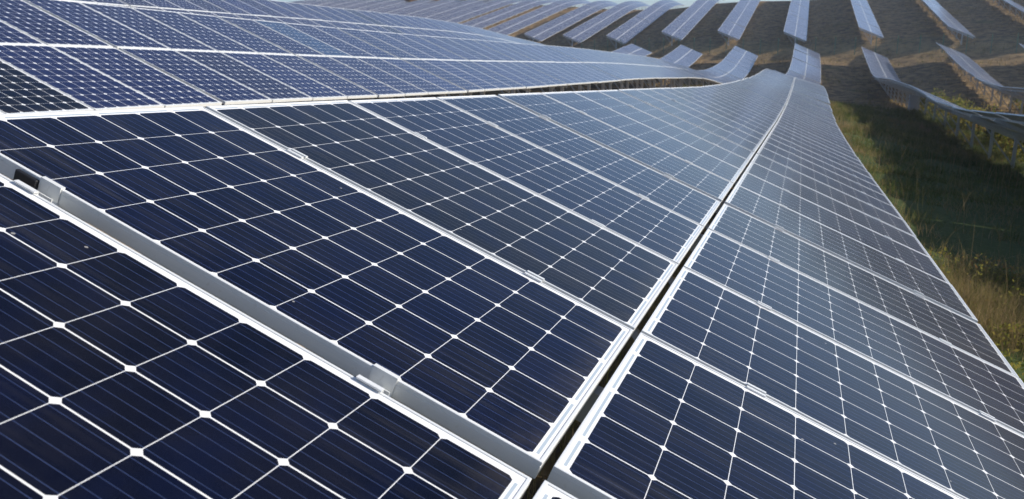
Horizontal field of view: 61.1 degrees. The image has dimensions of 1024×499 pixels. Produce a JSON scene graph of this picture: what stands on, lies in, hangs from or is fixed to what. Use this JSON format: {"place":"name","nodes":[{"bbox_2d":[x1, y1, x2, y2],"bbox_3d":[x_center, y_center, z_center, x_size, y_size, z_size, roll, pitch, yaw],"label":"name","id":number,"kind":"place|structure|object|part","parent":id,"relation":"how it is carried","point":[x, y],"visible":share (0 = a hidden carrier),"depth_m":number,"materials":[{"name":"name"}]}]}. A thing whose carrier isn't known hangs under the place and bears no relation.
{"place":"outdoors","nodes":[
{"label":"outdoors","id":0,"kind":"place"},
{"bbox_2d":[1,0,1023,498],"bbox_3d":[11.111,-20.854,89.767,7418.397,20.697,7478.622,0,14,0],"label":"ground","id":1,"kind":"structure","parent":0,"point":[923,36],"depth_m":99.38,"materials":[{"name":"green plant"}]},
{"bbox_2d":[66,0,130,6],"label":"solar table","id":2,"kind":"object","parent":1,"relation":"on","point":[113,2],"visible":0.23,"depth_m":20.62,"materials":[{"name":"glass"}]},
{"bbox_2d":[0,0,221,113],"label":"solar table","id":3,"kind":"object","parent":1,"relation":"on","point":[49,63],"visible":0.92,"depth_m":9.52,"materials":[{"name":"glass"}]},
{"bbox_2d":[119,0,241,18],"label":"solar table","id":4,"kind":"object","parent":1,"relation":"on","point":[202,7],"visible":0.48,"depth_m":23.38,"materials":[{"name":"glass"}]},
{"bbox_2d":[23,0,377,104],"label":"solar table","id":5,"kind":"object","parent":1,"relation":"on","point":[222,61],"visible":0.84,"depth_m":12.19,"materials":[{"name":"glass"}]},
{"bbox_2d":[205,0,320,25],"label":"solar table","id":6,"kind":"object","parent":1,"relation":"on","point":[265,10],"visible":0.57,"depth_m":27.01,"materials":[{"name":"glass"}]},
{"bbox_2d":[0,173,576,498],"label":"solar table","id":7,"kind":"object","parent":1,"relation":"on","point":[126,372],"visible":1,"depth_m":1.50,"materials":[{"name":"glass"}]},
{"bbox_2d":[291,0,310,2],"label":"solar row","id":8,"kind":"object","parent":1,"relation":"on","point":[300,1],"visible":0.03,"depth_m":273.44,"materials":[{"name":"glass"}]},
{"bbox_2d":[299,0,324,3],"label":"solar row","id":9,"kind":"object","parent":1,"relation":"on","point":[309,2],"visible":0.03,"depth_m":264.39,"materials":[{"name":"glass"}]},
{"bbox_2d":[268,0,380,31],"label":"solar table","id":10,"kind":"object","parent":1,"relation":"on","point":[323,16],"visible":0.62,"depth_m":30.68,"materials":[{"name":"glass"}]},
{"bbox_2d":[308,0,340,5],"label":"solar row","id":11,"kind":"object","parent":1,"relation":"on","point":[322,2],"visible":0.11,"depth_m":255.57,"materials":[{"name":"glass"}]},
{"bbox_2d":[318,0,356,6],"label":"solar row","id":12,"kind":"object","parent":1,"relation":"on","point":[336,3],"visible":0.09,"depth_m":246.70,"materials":[{"name":"glass"}]},
{"bbox_2d":[218,16,466,101],"bbox_3d":[-3.388,-2.720,16.761,3.304,2.132,4.075,27,18,12],"label":"solar table","id":13,"kind":"object","parent":1,"relation":"on","point":[381,74],"visible":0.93,"depth_m":16.08,"materials":[{"name":"glass"}]},
{"bbox_2d":[331,0,374,7],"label":"solar row","id":14,"kind":"object","parent":1,"relation":"on","point":[349,4],"visible":0.09,"depth_m":238.64,"materials":[{"name":"glass"}]},
{"bbox_2d":[343,0,393,9],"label":"solar row","id":15,"kind":"object","parent":1,"relation":"on","point":[365,5],"visible":0.16,"depth_m":229.97,"materials":[{"name":"glass"}]},
{"bbox_2d":[329,7,426,35],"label":"solar table","id":16,"kind":"object","parent":1,"relation":"on","point":[379,21],"visible":0.59,"depth_m":34.47,"materials":[{"name":"glass"}]},
{"bbox_2d":[358,0,407,11],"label":"solar row","id":17,"kind":"object","parent":1,"relation":"on","point":[374,8],"visible":0.28,"depth_m":221.05,"materials":[{"name":"glass"}]},
{"bbox_2d":[375,0,435,13],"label":"solar row","id":18,"kind":"object","parent":1,"relation":"on","point":[403,7],"visible":0.3,"depth_m":213.84,"materials":[{"name":"glass"}]},
{"bbox_2d":[378,12,463,38],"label":"solar table","id":19,"kind":"object","parent":1,"relation":"on","point":[418,24],"visible":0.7,"depth_m":38.22,"materials":[{"name":"glass"}]},
{"bbox_2d":[394,0,464,15],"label":"solar row","id":20,"kind":"object","parent":1,"relation":"on","point":[419,10],"visible":0.4,"depth_m":206.74,"materials":[{"name":"glass"}]},
{"bbox_2d":[337,28,525,97],"bbox_3d":[-2.114,-3.498,20.556,3.304,2.131,4.063,27,18,12],"label":"solar table","id":21,"kind":"object","parent":1,"relation":"on","point":[470,77],"visible":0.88,"depth_m":19.91,"materials":[{"name":"glass"}]},
{"bbox_2d":[414,0,491,18],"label":"solar row","id":22,"kind":"object","parent":1,"relation":"on","point":[451,9],"visible":0.46,"depth_m":198.87,"materials":[{"name":"glass"}]},
{"bbox_2d":[419,17,490,40],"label":"solar table","id":23,"kind":"object","parent":1,"relation":"on","point":[457,30],"visible":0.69,"depth_m":41.99,"materials":[{"name":"glass"}]},
{"bbox_2d":[435,0,523,22],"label":"solar row","id":24,"kind":"object","parent":1,"relation":"on","point":[469,13],"visible":0.58,"depth_m":191.40,"materials":[{"name":"glass"}]},
{"bbox_2d":[452,22,510,42],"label":"solar table","id":25,"kind":"object","parent":1,"relation":"on","point":[484,34],"visible":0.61,"depth_m":45.78,"materials":[{"name":"glass"}]},
{"bbox_2d":[416,35,566,95],"bbox_3d":[-0.838,-4.291,24.355,3.304,2.134,4.063,27,18,11],"label":"solar table","id":26,"kind":"object","parent":1,"relation":"on","point":[526,76],"visible":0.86,"depth_m":23.80,"materials":[{"name":"glass"}]},
{"bbox_2d":[480,28,522,43],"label":"solar table","id":27,"kind":"object","parent":1,"relation":"on","point":[507,38],"visible":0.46,"depth_m":49.62,"materials":[{"name":"glass"}]},
{"bbox_2d":[462,0,558,28],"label":"solar row","id":28,"kind":"object","parent":1,"relation":"on","point":[483,21],"visible":0.75,"depth_m":184.79,"materials":[{"name":"glass"}]},
{"bbox_2d":[0,95,1023,498],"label":"solar table","id":29,"kind":"object","parent":1,"relation":"on","point":[490,273],"visible":0.95,"depth_m":2.59,"materials":[{"name":"glass"}]},
{"bbox_2d":[503,34,531,43],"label":"solar table","id":30,"kind":"object","parent":1,"relation":"on","point":[521,40],"visible":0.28,"depth_m":53.49,"materials":[{"name":"glass"}]},
{"bbox_2d":[523,39,542,44],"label":"solar table","id":31,"kind":"object","parent":1,"relation":"on","point":[534,43],"visible":0.2,"depth_m":57.08,"materials":[{"name":"glass"}]},
{"bbox_2d":[471,39,597,92],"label":"solar table","id":32,"kind":"object","parent":1,"relation":"on","point":[547,66],"visible":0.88,"depth_m":27.63,"materials":[{"name":"glass"}]},
{"bbox_2d":[488,0,590,34],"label":"solar row","id":33,"kind":"object","parent":1,"relation":"on","point":[521,22],"visible":0.84,"depth_m":177.18,"materials":[{"name":"glass"}]},
{"bbox_2d":[515,43,620,91],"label":"solar table","id":34,"kind":"object","parent":1,"relation":"on","point":[578,66],"visible":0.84,"depth_m":31.50,"materials":[{"name":"glass"}]},
{"bbox_2d":[524,0,617,41],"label":"solar row","id":35,"kind":"object","parent":1,"relation":"on","point":[551,28],"visible":0.85,"depth_m":170.22,"materials":[{"name":"glass"}]},
{"bbox_2d":[546,45,639,90],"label":"solar table","id":36,"kind":"object","parent":1,"relation":"on","point":[596,63],"visible":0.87,"depth_m":35.21,"materials":[{"name":"glass"}]},
{"bbox_2d":[563,1,649,46],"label":"solar row","id":37,"kind":"object","parent":1,"relation":"on","point":[589,28],"visible":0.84,"depth_m":164.31,"materials":[{"name":"glass"}]},
{"bbox_2d":[574,48,654,89],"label":"solar table","id":38,"kind":"object","parent":1,"relation":"on","point":[617,64],"visible":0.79,"depth_m":39.10,"materials":[{"name":"glass"}]},
{"bbox_2d":[595,50,667,88],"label":"solar table","id":39,"kind":"object","parent":1,"relation":"on","point":[635,65],"visible":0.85,"depth_m":42.90,"materials":[{"name":"glass"}]},
{"bbox_2d":[612,44,651,55],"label":"solar row","id":40,"kind":"object","parent":1,"relation":"on","point":[631,49],"visible":0.08,"depth_m":122.34,"materials":[{"name":"glass"}]},
{"bbox_2d":[612,52,677,88],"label":"solar table","id":41,"kind":"object","parent":1,"relation":"on","point":[648,66],"visible":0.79,"depth_m":46.65,"materials":[{"name":"glass"}]},
{"bbox_2d":[606,0,684,47],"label":"solar row","id":42,"kind":"object","parent":1,"relation":"on","point":[627,31],"visible":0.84,"depth_m":157.42,"materials":[{"name":"glass"}]},
{"bbox_2d":[627,54,687,87],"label":"solar table","id":43,"kind":"object","parent":1,"relation":"on","point":[662,68],"visible":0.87,"depth_m":50.43,"materials":[{"name":"glass"}]},
{"bbox_2d":[623,45,701,84],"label":"solar row","id":44,"kind":"object","parent":1,"relation":"on","point":[682,55],"visible":0.2,"depth_m":113.15,"materials":[{"name":"glass"}]},
{"bbox_2d":[638,55,695,87],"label":"solar table","id":45,"kind":"object","parent":1,"relation":"on","point":[668,67],"visible":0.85,"depth_m":54.22,"materials":[{"name":"glass"}]},
{"bbox_2d":[650,57,702,87],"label":"solar table","id":46,"kind":"object","parent":1,"relation":"on","point":[678,68],"visible":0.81,"depth_m":58.28,"materials":[{"name":"glass"}]},
{"bbox_2d":[662,0,720,45],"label":"solar row","id":47,"kind":"object","parent":1,"relation":"on","point":[684,23],"visible":0.91,"depth_m":146.94,"materials":[{"name":"glass"}]},
{"bbox_2d":[661,46,757,86],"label":"solar row","id":48,"kind":"object","parent":1,"relation":"on","point":[736,63],"visible":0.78,"depth_m":92.94,"materials":[{"name":"glass"}]},
{"bbox_2d":[498,90,977,322],"bbox_3d":[1.568,0.261,7.704,3.304,2.132,4.075,27,18,12],"label":"solar table","id":49,"kind":"object","parent":1,"relation":"on","point":[857,232],"visible":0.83,"depth_m":6.64,"materials":[{"name":"glass"}]},
{"bbox_2d":[718,0,759,45],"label":"solar row","id":50,"kind":"object","parent":1,"relation":"on","point":[731,25],"visible":0.96,"depth_m":139.56,"materials":[{"name":"glass"}]},
{"bbox_2d":[484,0,1023,498],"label":"grass","id":51,"kind":"structure","parent":1,"relation":"on","point":[988,318],"depth_m":26.05,"materials":[{"name":"green plant"}]},
{"bbox_2d":[618,88,903,219],"bbox_3d":[2.843,-0.473,11.510,3.304,2.132,4.075,27,18,12],"label":"solar table","id":52,"kind":"object","parent":1,"relation":"on","point":[791,155],"visible":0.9,"depth_m":10.71,"materials":[{"name":"glass"}]},
{"bbox_2d":[672,87,873,179],"bbox_3d":[4.116,-1.203,15.317,3.304,2.135,4.075,27,18,12],"label":"solar table","id":53,"kind":"object","parent":1,"relation":"on","point":[803,140],"visible":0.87,"depth_m":14.68,"materials":[{"name":"glass"}]},
{"bbox_2d":[701,85,856,156],"bbox_3d":[5.391,-1.951,19.129,3.304,2.133,4.075,27,18,12],"label":"solar table","id":54,"kind":"object","parent":1,"relation":"on","point":[786,120],"visible":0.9,"depth_m":18.58,"materials":[{"name":"glass"}]},
{"bbox_2d":[718,82,846,141],"bbox_3d":[6.667,-2.726,22.932,3.304,2.133,4.075,27,18,12],"label":"solar table","id":55,"kind":"object","parent":1,"relation":"on","point":[810,121],"visible":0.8,"depth_m":22.37,"materials":[{"name":"glass"}]},
{"bbox_2d":[731,80,839,129],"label":"solar table","id":56,"kind":"object","parent":1,"relation":"on","point":[788,104],"visible":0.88,"depth_m":26.21,"materials":[{"name":"glass"}]},
{"bbox_2d":[742,77,835,123],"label":"solar table","id":57,"kind":"object","parent":1,"relation":"on","point":[810,107],"visible":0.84,"depth_m":29.94,"materials":[{"name":"glass"}]},
{"bbox_2d":[750,76,832,111],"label":"solar table","id":58,"kind":"object","parent":1,"relation":"on","point":[820,104],"visible":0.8,"depth_m":33.92,"materials":[{"name":"glass"}]},
{"bbox_2d":[755,73,829,103],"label":"solar table","id":59,"kind":"object","parent":1,"relation":"on","point":[819,97],"visible":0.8,"depth_m":37.67,"materials":[{"name":"glass"}]},
{"bbox_2d":[758,71,827,96],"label":"solar table","id":60,"kind":"object","parent":1,"relation":"on","point":[806,87],"visible":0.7,"depth_m":41.39,"materials":[{"name":"glass"}]},
{"bbox_2d":[763,69,825,90],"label":"solar table","id":61,"kind":"object","parent":1,"relation":"on","point":[796,80],"visible":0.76,"depth_m":45.24,"materials":[{"name":"glass"}]},
{"bbox_2d":[766,69,824,87],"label":"solar table","id":62,"kind":"object","parent":1,"relation":"on","point":[794,77],"visible":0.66,"depth_m":48.81,"materials":[{"name":"glass"}]},
{"bbox_2d":[783,0,809,46],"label":"solar row","id":63,"kind":"object","parent":1,"relation":"on","point":[797,18],"visible":0.98,"depth_m":132.25,"materials":[{"name":"glass"}]},
{"bbox_2d":[774,43,820,84],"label":"solar row","id":64,"kind":"object","parent":1,"relation":"on","point":[807,60],"visible":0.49,"depth_m":93.72,"materials":[{"name":"glass"}]},
{"bbox_2d":[581,33,1023,54],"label":"fence","id":65,"kind":"object","parent":1,"relation":"on","point":[663,49],"visible":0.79,"depth_m":109.97,"materials":[{"name":"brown metal"}]},
{"bbox_2d":[851,0,883,44],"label":"solar row","id":66,"kind":"object","parent":1,"relation":"on","point":[865,18],"visible":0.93,"depth_m":122.17,"materials":[{"name":"glass"}]},
{"bbox_2d":[908,95,918,110],"bbox_3d":[26.805,-9.678,57.925,0.740,1.260,0.520,5,15,18],"label":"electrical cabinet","id":67,"kind":"object","parent":1,"relation":"on","point":[910,105],"visible":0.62,"depth_m":57.71,"materials":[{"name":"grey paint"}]},
{"bbox_3d":[26.742,-9.724,57.701,0.560,0.860,0.047,5,15,18],"label":"door","id":68,"kind":"part","parent":67,"relation":"part of","materials":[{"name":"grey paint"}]},
{"bbox_2d":[862,47,1023,167],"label":"solar row","id":69,"kind":"object","parent":1,"relation":"on","point":[1009,125],"visible":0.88,"depth_m":38.51,"materials":[{"name":"glass"}]},
{"bbox_2d":[920,0,974,44],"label":"solar row","id":70,"kind":"object","parent":1,"relation":"on","point":[943,15],"visible":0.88,"depth_m":114.39,"materials":[{"name":"glass"}]},
{"bbox_2d":[906,88,1023,381],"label":"undergrowth","id":71,"kind":"object","parent":1,"relation":"on","point":[1004,142],"visible":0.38,"depth_m":35.74,"materials":[{"name":"green plant"}]},
{"bbox_2d":[937,43,1023,114],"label":"solar row","id":72,"kind":"object","parent":1,"relation":"on","point":[970,66],"visible":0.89,"depth_m":78.05,"materials":[{"name":"glass"}]},
{"bbox_2d":[993,0,1023,18],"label":"solar row","id":73,"kind":"object","parent":1,"relation":"on","point":[1016,5],"visible":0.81,"depth_m":118.05,"materials":[{"name":"glass"}]}
]}

